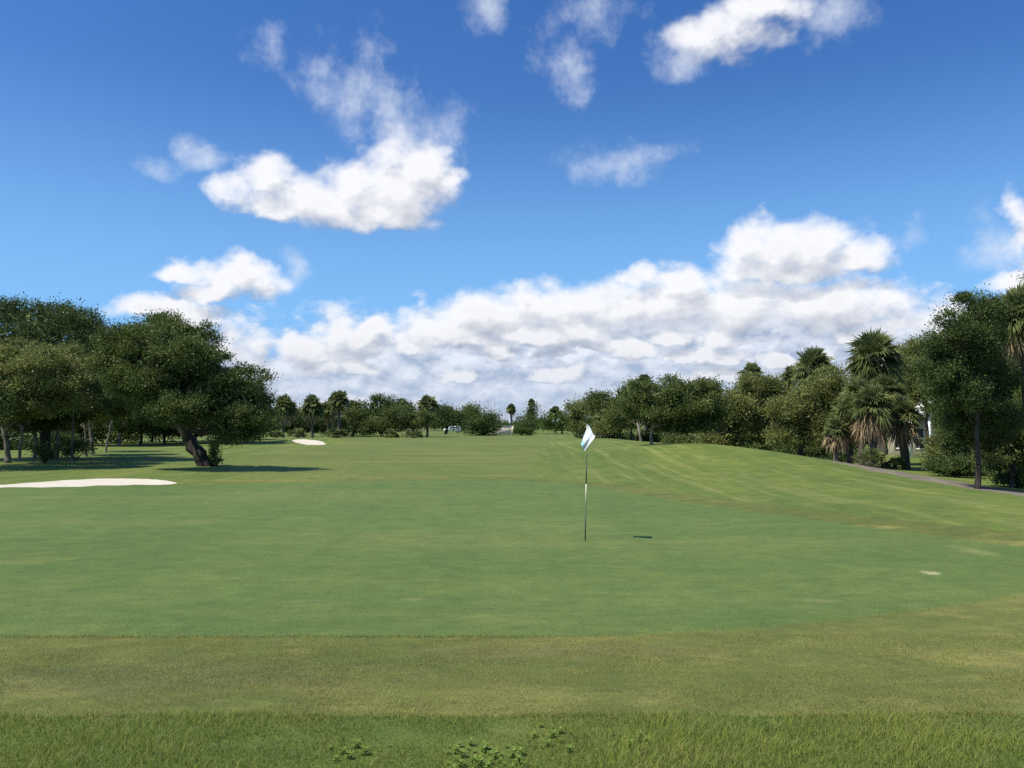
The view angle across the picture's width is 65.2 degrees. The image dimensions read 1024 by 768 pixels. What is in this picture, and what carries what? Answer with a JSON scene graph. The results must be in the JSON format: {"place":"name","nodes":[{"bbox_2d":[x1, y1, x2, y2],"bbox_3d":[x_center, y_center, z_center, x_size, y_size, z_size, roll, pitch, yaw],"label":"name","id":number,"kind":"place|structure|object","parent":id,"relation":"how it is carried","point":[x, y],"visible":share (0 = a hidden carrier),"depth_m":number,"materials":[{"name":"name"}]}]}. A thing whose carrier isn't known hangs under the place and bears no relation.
{"place":"outdoors","nodes":[
{"label":"outdoors","id":0,"kind":"place"},
{"bbox_2d":[0,426,1023,723],"bbox_3d":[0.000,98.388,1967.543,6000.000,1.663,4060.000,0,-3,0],"label":"ground","id":1,"kind":"structure","parent":0,"point":[754,476],"depth_m":31.86,"materials":[{"name":"plant"}]},
{"bbox_2d":[15,411,47,460],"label":"oak tree","id":2,"kind":"object","parent":1,"relation":"on","point":[20,444],"visible":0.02,"depth_m":43.49,"materials":[{"name":"brown plant"}]},
{"bbox_2d":[0,417,66,458],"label":"oak tree","id":3,"kind":"object","parent":1,"relation":"on","point":[40,424],"visible":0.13,"depth_m":45.31,"materials":[{"name":"green plant"}]},
{"bbox_2d":[21,438,61,462],"bbox_3d":[-24.587,3.532,41.995,2.023,1.405,2.043,0,-3,0],"label":"shrub","id":4,"kind":"object","parent":1,"relation":"on","point":[44,450],"visible":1,"depth_m":41.75,"materials":[{"name":"green plant"}]},
{"bbox_2d":[0,426,83,449],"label":"shrub","id":5,"kind":"object","parent":1,"relation":"on","point":[13,444],"visible":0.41,"depth_m":61.30,"materials":[{"name":"green plant"}]},
{"bbox_2d":[0,331,108,462],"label":"oak tree","id":6,"kind":"object","parent":1,"relation":"on","point":[40,375],"visible":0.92,"depth_m":37.30,"materials":[{"name":"green plant"}]},
{"bbox_2d":[8,372,100,458],"bbox_3d":[-26.345,1.518,46.413,5.781,5.968,3.764,0,-3,0],"label":"oak tree","id":7,"kind":"object","parent":1,"relation":"on","point":[67,416],"visible":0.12,"depth_m":46.07,"materials":[{"name":"green plant"}]},
{"bbox_2d":[0,291,132,458],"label":"live oak","id":8,"kind":"object","parent":1,"relation":"on","point":[59,323],"visible":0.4,"depth_m":43.44,"materials":[{"name":"green plant"}]},
{"bbox_2d":[49,430,99,458],"bbox_3d":[-25.016,3.507,45.938,2.778,1.806,2.053,1,-3,-19],"label":"shrub","id":9,"kind":"object","parent":1,"relation":"on","point":[79,446],"visible":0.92,"depth_m":45.69,"materials":[{"name":"green plant"}]},
{"bbox_2d":[55,410,95,459],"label":"oak tree","id":10,"kind":"object","parent":1,"relation":"on","point":[72,436],"visible":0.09,"depth_m":45.48,"materials":[{"name":"green plant"}]},
{"bbox_2d":[6,415,164,442],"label":"dark tree","id":11,"kind":"object","parent":1,"relation":"on","point":[103,432],"visible":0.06,"depth_m":71.68,"materials":[{"name":"green plant"}]},
{"bbox_2d":[0,479,175,487],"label":"sand bunker","id":12,"kind":"object","parent":1,"relation":"on","point":[78,483],"visible":0.9,"depth_m":28.72},
{"bbox_2d":[80,413,106,456],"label":"oak tree","id":13,"kind":"object","parent":1,"relation":"on","point":[85,437],"visible":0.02,"depth_m":49.09,"materials":[{"name":"brown plant"}]},
{"bbox_2d":[54,428,153,443],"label":"shrub","id":14,"kind":"object","parent":1,"relation":"on","point":[135,438],"visible":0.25,"depth_m":77.65,"materials":[{"name":"green plant"}]},
{"bbox_2d":[91,400,137,452],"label":"oak tree","id":15,"kind":"object","parent":1,"relation":"on","point":[109,433],"visible":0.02,"depth_m":55.49,"materials":[{"name":"brown plant"}]},
{"bbox_2d":[87,375,144,453],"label":"oak tree","id":16,"kind":"object","parent":1,"relation":"on","point":[114,413],"visible":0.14,"depth_m":46.63,"materials":[{"name":"green plant"}]},
{"bbox_2d":[77,385,168,445],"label":"oak tree","id":17,"kind":"object","parent":1,"relation":"on","point":[142,419],"visible":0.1,"depth_m":69.84,"materials":[{"name":"green plant"}]},
{"bbox_2d":[101,424,162,444],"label":"oak tree","id":18,"kind":"object","parent":1,"relation":"on","point":[141,439],"visible":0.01,"depth_m":74.17,"materials":[{"name":"green plant"}]},
{"bbox_2d":[153,422,177,443],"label":"oak tree","id":19,"kind":"object","parent":1,"relation":"on","point":[164,440],"depth_m":76.54,"materials":[{"name":"brown plant"}]},
{"bbox_2d":[153,420,210,438],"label":"oak tree","id":20,"kind":"object","parent":1,"relation":"on","point":[168,430],"depth_m":76.55,"materials":[{"name":"green plant"}]},
{"bbox_2d":[78,307,289,466],"bbox_3d":[-14.324,0.274,35.887,9.110,7.624,6.541,-2,-3,30],"label":"live oak","id":21,"kind":"object","parent":1,"relation":"on","point":[167,368],"visible":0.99,"depth_m":35.16,"materials":[{"name":"green plant"}]},
{"bbox_2d":[204,438,226,465],"bbox_3d":[-14.635,3.383,39.477,0.954,1.480,1.165,3,-4,-44],"label":"shrub","id":22,"kind":"object","parent":1,"relation":"on","point":[216,460],"visible":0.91,"depth_m":39.32,"materials":[{"name":"green plant"}]},
{"bbox_2d":[143,404,289,441],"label":"dark tree","id":23,"kind":"object","parent":1,"relation":"on","point":[161,438],"visible":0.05,"depth_m":82.69,"materials":[{"name":"green plant"}]},
{"bbox_2d":[194,401,263,443],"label":"oak tree","id":24,"kind":"object","parent":1,"relation":"on","point":[198,426],"visible":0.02,"depth_m":74.18,"materials":[{"name":"green plant"}]},
{"bbox_2d":[267,431,285,437],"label":"palmetto","id":25,"kind":"object","parent":1,"relation":"on","point":[276,434],"visible":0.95,"depth_m":99.46,"materials":[{"name":"green plant"}]},
{"bbox_2d":[274,393,296,437],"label":"sabal palm","id":26,"kind":"object","parent":1,"relation":"on","point":[286,404],"visible":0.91,"depth_m":103.61,"materials":[{"name":"green plant"}]},
{"bbox_2d":[285,428,309,437],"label":"palmetto","id":27,"kind":"object","parent":1,"relation":"on","point":[297,433],"visible":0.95,"depth_m":97.39,"materials":[{"name":"green plant"}]},
{"bbox_2d":[269,398,335,435],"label":"broadleaf tree","id":28,"kind":"object","parent":1,"relation":"on","point":[320,426],"visible":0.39,"depth_m":130.82,"materials":[{"name":"green plant"}]},
{"bbox_2d":[292,439,325,444],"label":"sand bunker","id":29,"kind":"object","parent":1,"relation":"on","point":[308,442],"visible":1,"depth_m":76.19},
{"bbox_2d":[300,394,325,437],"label":"sabal palm","id":30,"kind":"object","parent":1,"relation":"on","point":[312,409],"visible":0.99,"depth_m":107.47,"materials":[{"name":"green plant"}]},
{"bbox_2d":[319,400,337,436],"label":"sabal palm","id":31,"kind":"object","parent":1,"relation":"on","point":[328,417],"visible":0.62,"depth_m":121.58,"materials":[{"name":"green plant"}]},
{"bbox_2d":[326,390,350,436],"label":"sabal palm","id":32,"kind":"object","parent":1,"relation":"on","point":[338,401],"visible":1,"depth_m":117.54,"materials":[{"name":"green plant"}]},
{"bbox_2d":[326,427,350,437],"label":"palmetto","id":33,"kind":"object","parent":1,"relation":"on","point":[333,432],"visible":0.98,"depth_m":111.17,"materials":[{"name":"green plant"}]},
{"bbox_2d":[343,399,361,436],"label":"sabal palm","id":34,"kind":"object","parent":1,"relation":"on","point":[352,402],"visible":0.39,"depth_m":125.53,"materials":[{"name":"green plant"}]},
{"bbox_2d":[330,402,382,436],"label":"broadleaf tree","id":35,"kind":"object","parent":1,"relation":"on","point":[355,421],"visible":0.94,"depth_m":123.18,"materials":[{"name":"plant"}]},
{"bbox_2d":[343,391,421,436],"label":"live oak","id":36,"kind":"object","parent":1,"relation":"on","point":[374,402],"visible":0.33,"depth_m":127.28,"materials":[{"name":"green plant"}]},
{"bbox_2d":[230,436,554,477],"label":"fairway","id":37,"kind":"structure","parent":1,"relation":"on","point":[443,456],"depth_m":45.91,"materials":[{"name":"plant"}]},
{"bbox_2d":[382,428,398,437],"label":"palmetto","id":38,"kind":"object","parent":37,"relation":"on","point":[388,432],"visible":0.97,"depth_m":113.28,"materials":[{"name":"green plant"}]},
{"bbox_2d":[373,401,441,430],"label":"broadleaf tree","id":39,"kind":"object","parent":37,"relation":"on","point":[399,415],"visible":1,"depth_m":119.24,"materials":[{"name":"plant"}]},
{"bbox_2d":[403,430,423,437],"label":"palmetto","id":40,"kind":"object","parent":37,"relation":"on","point":[412,433],"visible":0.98,"depth_m":113.45,"materials":[{"name":"green plant"}]},
{"bbox_2d":[415,394,441,436],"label":"sabal palm","id":41,"kind":"object","parent":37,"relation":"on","point":[426,401],"visible":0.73,"depth_m":121.54,"materials":[{"name":"green plant"}]},
{"bbox_2d":[443,426,460,432],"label":"parked car","id":42,"kind":"object","parent":1,"relation":"on","point":[455,428],"visible":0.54,"depth_m":190.88,"materials":[{"name":"white paint"}]},
{"bbox_2d":[429,402,486,433],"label":"broadleaf tree","id":43,"kind":"object","parent":1,"relation":"on","point":[449,417],"visible":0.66,"depth_m":163.79,"materials":[{"name":"green plant"}]},
{"bbox_2d":[440,400,480,426],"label":"broadleaf tree","id":44,"kind":"object","parent":1,"relation":"on","point":[467,406],"visible":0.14,"depth_m":229.48,"materials":[{"name":"plant"}]},
{"bbox_2d":[300,411,649,430],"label":"treeline","id":45,"kind":"object","parent":1,"relation":"on","point":[505,423],"visible":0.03,"depth_m":250.87,"materials":[{"name":"green plant"}]},
{"bbox_2d":[458,408,507,435],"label":"round bush","id":46,"kind":"object","parent":1,"relation":"on","point":[486,424],"visible":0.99,"depth_m":136.78,"materials":[{"name":"green plant"}]},
{"bbox_2d":[489,426,513,434],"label":"garden wall","id":47,"kind":"structure","parent":1,"relation":"on","point":[507,430],"depth_m":146.13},
{"bbox_2d":[506,403,515,425],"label":"sabal palm","id":48,"kind":"object","parent":1,"relation":"on","point":[511,409],"visible":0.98,"depth_m":179.55,"materials":[{"name":"green plant"}]},
{"bbox_2d":[0,480,1023,637],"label":"putting green","id":49,"kind":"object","parent":1,"relation":"on","point":[291,514],"visible":1,"depth_m":12.34,"materials":[{"name":"plant"}]},
{"bbox_2d":[0,529,1022,636],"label":"green nap","id":50,"kind":"object","parent":49,"relation":"on","point":[462,588],"visible":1,"depth_m":10.06,"materials":[{"name":"plant"}]},
{"bbox_2d":[580,424,594,540],"bbox_3d":[1.407,1.840,14.867,0.069,2.185,0.449,2,-3,-34],"label":"golf flagstick","id":51,"kind":"object","parent":49,"relation":"on","point":[588,438],"visible":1,"depth_m":14.89,"materials":[{"name":"fabric"}]},
{"bbox_2d":[0,478,1023,718],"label":"fringe","id":52,"kind":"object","parent":1,"relation":"on","point":[980,619],"visible":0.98,"depth_m":6.03,"materials":[{"name":"plant"}]},
{"bbox_2d":[0,588,1023,717],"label":"fringe grass","id":53,"kind":"structure","parent":52,"relation":"on","point":[482,652],"depth_m":5.80,"materials":[{"name":"plant"}]},
{"bbox_2d":[512,426,535,435],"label":"hedge","id":54,"kind":"object","parent":1,"relation":"on","point":[524,430],"visible":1,"depth_m":139.33,"materials":[{"name":"green plant"}]},
{"bbox_2d":[512,413,543,433],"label":"round bush","id":55,"kind":"object","parent":1,"relation":"on","point":[528,423],"visible":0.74,"depth_m":171.29,"materials":[{"name":"green plant"}]},
{"bbox_2d":[517,397,544,429],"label":"vine column","id":56,"kind":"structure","parent":1,"relation":"on","point":[530,410],"depth_m":179.44,"materials":[{"name":"plant"}]},
{"bbox_2d":[548,406,561,433],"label":"sabal palm","id":57,"kind":"object","parent":1,"relation":"on","point":[553,410],"visible":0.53,"depth_m":169.41,"materials":[{"name":"green plant"}]},
{"bbox_2d":[534,407,585,433],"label":"broadleaf tree","id":58,"kind":"object","parent":1,"relation":"on","point":[548,422],"visible":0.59,"depth_m":164.57,"materials":[{"name":"green plant"}]},
{"bbox_2d":[557,391,601,437],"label":"broadleaf tree","id":59,"kind":"object","parent":1,"relation":"on","point":[578,411],"visible":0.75,"depth_m":111.30,"materials":[{"name":"green plant"}]},
{"bbox_2d":[591,408,608,437],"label":"sabal palm","id":60,"kind":"object","parent":1,"relation":"on","point":[599,412],"visible":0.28,"depth_m":89.68,"materials":[{"name":"green plant"}]},
{"bbox_2d":[567,423,637,439],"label":"shrub","id":61,"kind":"object","parent":1,"relation":"on","point":[625,435],"visible":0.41,"depth_m":91.21,"materials":[{"name":"green plant"}]},
{"bbox_2d":[582,381,642,432],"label":"live oak","id":62,"kind":"object","parent":1,"relation":"on","point":[594,402],"visible":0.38,"depth_m":97.52,"materials":[{"name":"green plant"}]},
{"bbox_2d":[588,408,636,438],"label":"oak tree","id":63,"kind":"object","parent":1,"relation":"on","point":[602,427],"visible":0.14,"depth_m":79.55,"materials":[{"name":"green plant"}]},
{"bbox_2d":[598,393,646,440],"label":"oak tree","id":64,"kind":"object","parent":1,"relation":"on","point":[613,420],"visible":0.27,"depth_m":76.30,"materials":[{"name":"green plant"}]},
{"bbox_2d":[631,373,653,433],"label":"sabal palm","id":65,"kind":"object","parent":1,"relation":"on","point":[644,376],"visible":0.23,"depth_m":85.68,"materials":[{"name":"green plant"}]},
{"bbox_2d":[630,428,665,442],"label":"shrub","id":66,"kind":"object","parent":1,"relation":"on","point":[644,436],"visible":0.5,"depth_m":83.30,"materials":[{"name":"green plant"}]},
{"bbox_2d":[635,417,700,439],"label":"oak tree","id":67,"kind":"object","parent":1,"relation":"on","point":[655,430],"visible":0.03,"depth_m":77.90,"materials":[{"name":"green plant"}]},
{"bbox_2d":[602,372,734,444],"bbox_3d":[9.238,1.432,46.778,7.852,4.620,5.118,0,-3,0],"label":"live oak","id":68,"kind":"object","parent":1,"relation":"on","point":[696,403],"visible":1,"depth_m":46.46,"materials":[{"name":"green plant"}]},
{"bbox_2d":[658,431,703,443],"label":"shrub","id":69,"kind":"object","parent":1,"relation":"on","point":[668,438],"visible":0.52,"depth_m":65.50,"materials":[{"name":"green plant"}]},
{"bbox_2d":[688,367,802,446],"bbox_3d":[17.211,2.091,58.174,8.920,6.564,4.989,0,-3,0],"label":"oak tree","id":70,"kind":"object","parent":1,"relation":"on","point":[746,421],"visible":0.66,"depth_m":57.31,"materials":[{"name":"green plant"}]},
{"bbox_2d":[735,361,766,398],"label":"sabal palm","id":71,"kind":"object","parent":1,"relation":"on","point":[751,366],"visible":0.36,"depth_m":67.86,"materials":[{"name":"green plant"}]},
{"bbox_2d":[720,380,803,431],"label":"dark tree","id":72,"kind":"object","parent":1,"relation":"on","point":[734,388],"visible":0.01,"depth_m":83.43,"materials":[{"name":"green plant"}]},
{"bbox_2d":[738,439,797,451],"bbox_3d":[18.549,4.268,56.756,4.983,1.622,3.304,0,-3,0],"label":"shrub","id":73,"kind":"object","parent":1,"relation":"on","point":[752,444],"visible":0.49,"depth_m":56.44,"materials":[{"name":"green plant"}]},
{"bbox_2d":[780,364,798,395],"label":"sabal palm","id":74,"kind":"object","parent":1,"relation":"on","point":[787,374],"visible":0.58,"depth_m":61.89,"materials":[{"name":"green plant"}]},
{"bbox_2d":[771,441,831,456],"bbox_3d":[19.663,4.142,52.855,5.410,1.547,2.844,0,-3,-5],"label":"shrub","id":75,"kind":"object","parent":1,"relation":"on","point":[813,453],"visible":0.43,"depth_m":52.63,"materials":[{"name":"green plant"}]},
{"bbox_2d":[756,355,856,455],"bbox_3d":[19.213,1.694,50.109,7.796,6.929,4.790,0,-3,0],"label":"oak tree","id":76,"kind":"object","parent":1,"relation":"on","point":[811,406],"visible":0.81,"depth_m":49.43,"materials":[{"name":"green plant"}]},
{"bbox_2d":[788,344,836,389],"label":"sabal palm","id":77,"kind":"object","parent":1,"relation":"on","point":[811,358],"visible":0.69,"depth_m":55.57,"materials":[{"name":"green plant"}]},
{"bbox_2d":[821,415,852,460],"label":"sabal palm","id":78,"kind":"object","parent":1,"relation":"on","point":[836,428],"visible":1,"depth_m":37.74,"materials":[{"name":"green plant"}]},
{"bbox_2d":[825,393,867,463],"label":"sabal palm","id":79,"kind":"object","parent":1,"relation":"on","point":[840,409],"visible":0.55,"depth_m":38.24,"materials":[{"name":"green plant"}]},
{"bbox_2d":[824,444,868,462],"bbox_3d":[19.713,3.985,46.056,3.353,1.316,2.628,0,-3,0],"label":"shrub","id":80,"kind":"object","parent":1,"relation":"on","point":[842,457],"visible":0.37,"depth_m":45.95,"materials":[{"name":"green plant"}]},
{"bbox_2d":[836,375,869,464],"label":"sabal palm","id":81,"kind":"object","parent":1,"relation":"on","point":[854,385],"visible":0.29,"depth_m":40.36,"materials":[{"name":"green plant"}]},
{"bbox_2d":[845,381,898,467],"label":"sabal palm","id":82,"kind":"object","parent":1,"relation":"on","point":[872,404],"visible":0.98,"depth_m":36.63,"materials":[{"name":"green plant"}]},
{"bbox_2d":[852,447,894,466],"bbox_3d":[16.216,3.410,36.279,1.863,1.204,2.029,1,-3,-23],"label":"palmetto","id":83,"kind":"object","parent":1,"relation":"on","point":[870,454],"visible":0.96,"depth_m":36.00,"materials":[{"name":"green plant"}]},
{"bbox_2d":[839,326,914,463],"bbox_3d":[19.562,0.698,43.036,4.154,7.672,4.144,0,-3,0],"label":"sabal palm","id":84,"kind":"object","parent":1,"relation":"on","point":[870,350],"visible":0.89,"depth_m":42.59,"materials":[{"name":"green plant"}]},
{"bbox_2d":[857,373,911,467],"bbox_3d":[18.354,1.821,39.431,2.748,4.923,2.570,0,-3,0],"label":"sabal palm","id":85,"kind":"object","parent":1,"relation":"on","point":[889,384],"visible":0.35,"depth_m":39.19,"materials":[{"name":"green plant"}]},
{"bbox_2d":[877,455,910,468],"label":"bush","id":86,"kind":"object","parent":1,"relation":"on","point":[898,460],"visible":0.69,"depth_m":37.12,"materials":[{"name":"green plant"}]},
{"bbox_2d":[883,394,927,469],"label":"sabal palm","id":87,"kind":"object","parent":1,"relation":"on","point":[902,415],"visible":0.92,"depth_m":37.63,"materials":[{"name":"green plant"}]},
{"bbox_2d":[892,334,926,392],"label":"oak tree","id":88,"kind":"object","parent":1,"relation":"on","point":[911,349],"visible":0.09,"depth_m":62.17,"materials":[{"name":"green plant"}]},
{"bbox_2d":[888,395,940,457],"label":"house","id":89,"kind":"structure","parent":1,"relation":"on","point":[897,451],"depth_m":52.84,"materials":[{"name":"grey"}]},
{"bbox_2d":[915,427,924,449],"bbox_3d":[26.951,3.593,52.886,0.630,1.480,0.090,-2,-3,35],"label":"window","id":90,"kind":"structure","parent":89,"relation":"in","point":[920,447],"depth_m":52.83,"materials":[{"name":"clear glass"}]},
{"bbox_2d":[899,352,934,459],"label":"oak tree","id":91,"kind":"object","parent":1,"relation":"on","point":[915,398],"visible":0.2,"depth_m":45.35,"materials":[{"name":"green plant"}]},
{"bbox_2d":[916,425,973,462],"bbox_3d":[18.976,2.773,34.913,3.002,2.650,2.400,0,-3,0],"label":"bush","id":92,"kind":"object","parent":1,"relation":"on","point":[932,450],"visible":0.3,"depth_m":34.91,"materials":[{"name":"green plant"}]},
{"bbox_2d":[916,356,982,455],"bbox_3d":[19.547,1.224,34.515,4.188,5.839,2.917,0,-3,0],"label":"oak tree","id":93,"kind":"object","parent":1,"relation":"on","point":[927,409],"visible":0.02,"depth_m":34.66,"materials":[{"name":"green plant"}]},
{"bbox_2d":[919,447,996,476],"bbox_3d":[18.281,3.238,32.883,3.289,1.362,2.071,0,-3,0],"label":"shrub","id":94,"kind":"object","parent":1,"relation":"on","point":[947,466],"visible":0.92,"depth_m":32.63,"materials":[{"name":"green plant"}]},
{"bbox_2d":[902,283,1023,488],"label":"oak tree","id":95,"kind":"object","parent":1,"relation":"on","point":[962,346],"visible":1,"depth_m":24.36,"materials":[{"name":"green plant"}]},
{"bbox_2d":[963,383,1023,487],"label":"oak tree","id":96,"kind":"object","parent":1,"relation":"on","point":[1012,458],"visible":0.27,"depth_m":27.27,"materials":[{"name":"green plant"}]},
{"bbox_2d":[964,447,1022,474],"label":"shrub","id":97,"kind":"object","parent":1,"relation":"on","point":[995,468],"visible":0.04,"depth_m":34.65,"materials":[{"name":"green plant"}]},
{"bbox_2d":[984,465,1023,487],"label":"shrub","id":98,"kind":"object","parent":1,"relation":"on","point":[1003,478],"visible":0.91,"depth_m":27.65,"materials":[{"name":"green plant"}]},
{"bbox_2d":[991,283,1023,418],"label":"sabal palm","id":99,"kind":"object","parent":1,"relation":"on","point":[1014,295],"visible":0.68,"depth_m":25.30,"materials":[{"name":"green plant"}]},
{"bbox_2d":[1000,271,1023,405],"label":"oak tree","id":100,"kind":"object","parent":1,"relation":"on","point":[1019,373],"visible":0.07,"depth_m":33.00,"materials":[{"name":"green plant"}]},
{"bbox_2d":[0,704,1023,767],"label":"rough ground","id":101,"kind":"structure","parent":0,"point":[433,737],"depth_m":4.12,"materials":[{"name":"plant"}]},
{"bbox_2d":[351,738,362,747],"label":"broadleaf weed","id":102,"kind":"object","parent":101,"relation":"on","point":[357,743],"visible":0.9,"depth_m":4.04,"materials":[{"name":"green plant"}]},
{"bbox_2d":[358,745,369,754],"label":"broadleaf weed","id":103,"kind":"object","parent":101,"relation":"on","point":[365,751],"visible":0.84,"depth_m":3.93,"materials":[{"name":"green plant"}]},
{"bbox_2d":[514,753,522,763],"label":"broadleaf weed","id":104,"kind":"object","parent":101,"relation":"on","point":[518,759],"visible":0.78,"depth_m":3.81,"materials":[{"name":"green plant"}]},
{"bbox_2d":[0,0,1023,422],"label":"sky","id":105,"kind":"structure","parent":0,"point":[503,203],"materials":[{"name":"blue"}]},
{"bbox_2d":[818,458,1023,496],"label":"path","id":106,"kind":"structure","parent":0,"point":[943,481],"depth_m":28.21,"materials":[{"name":"concrete"}]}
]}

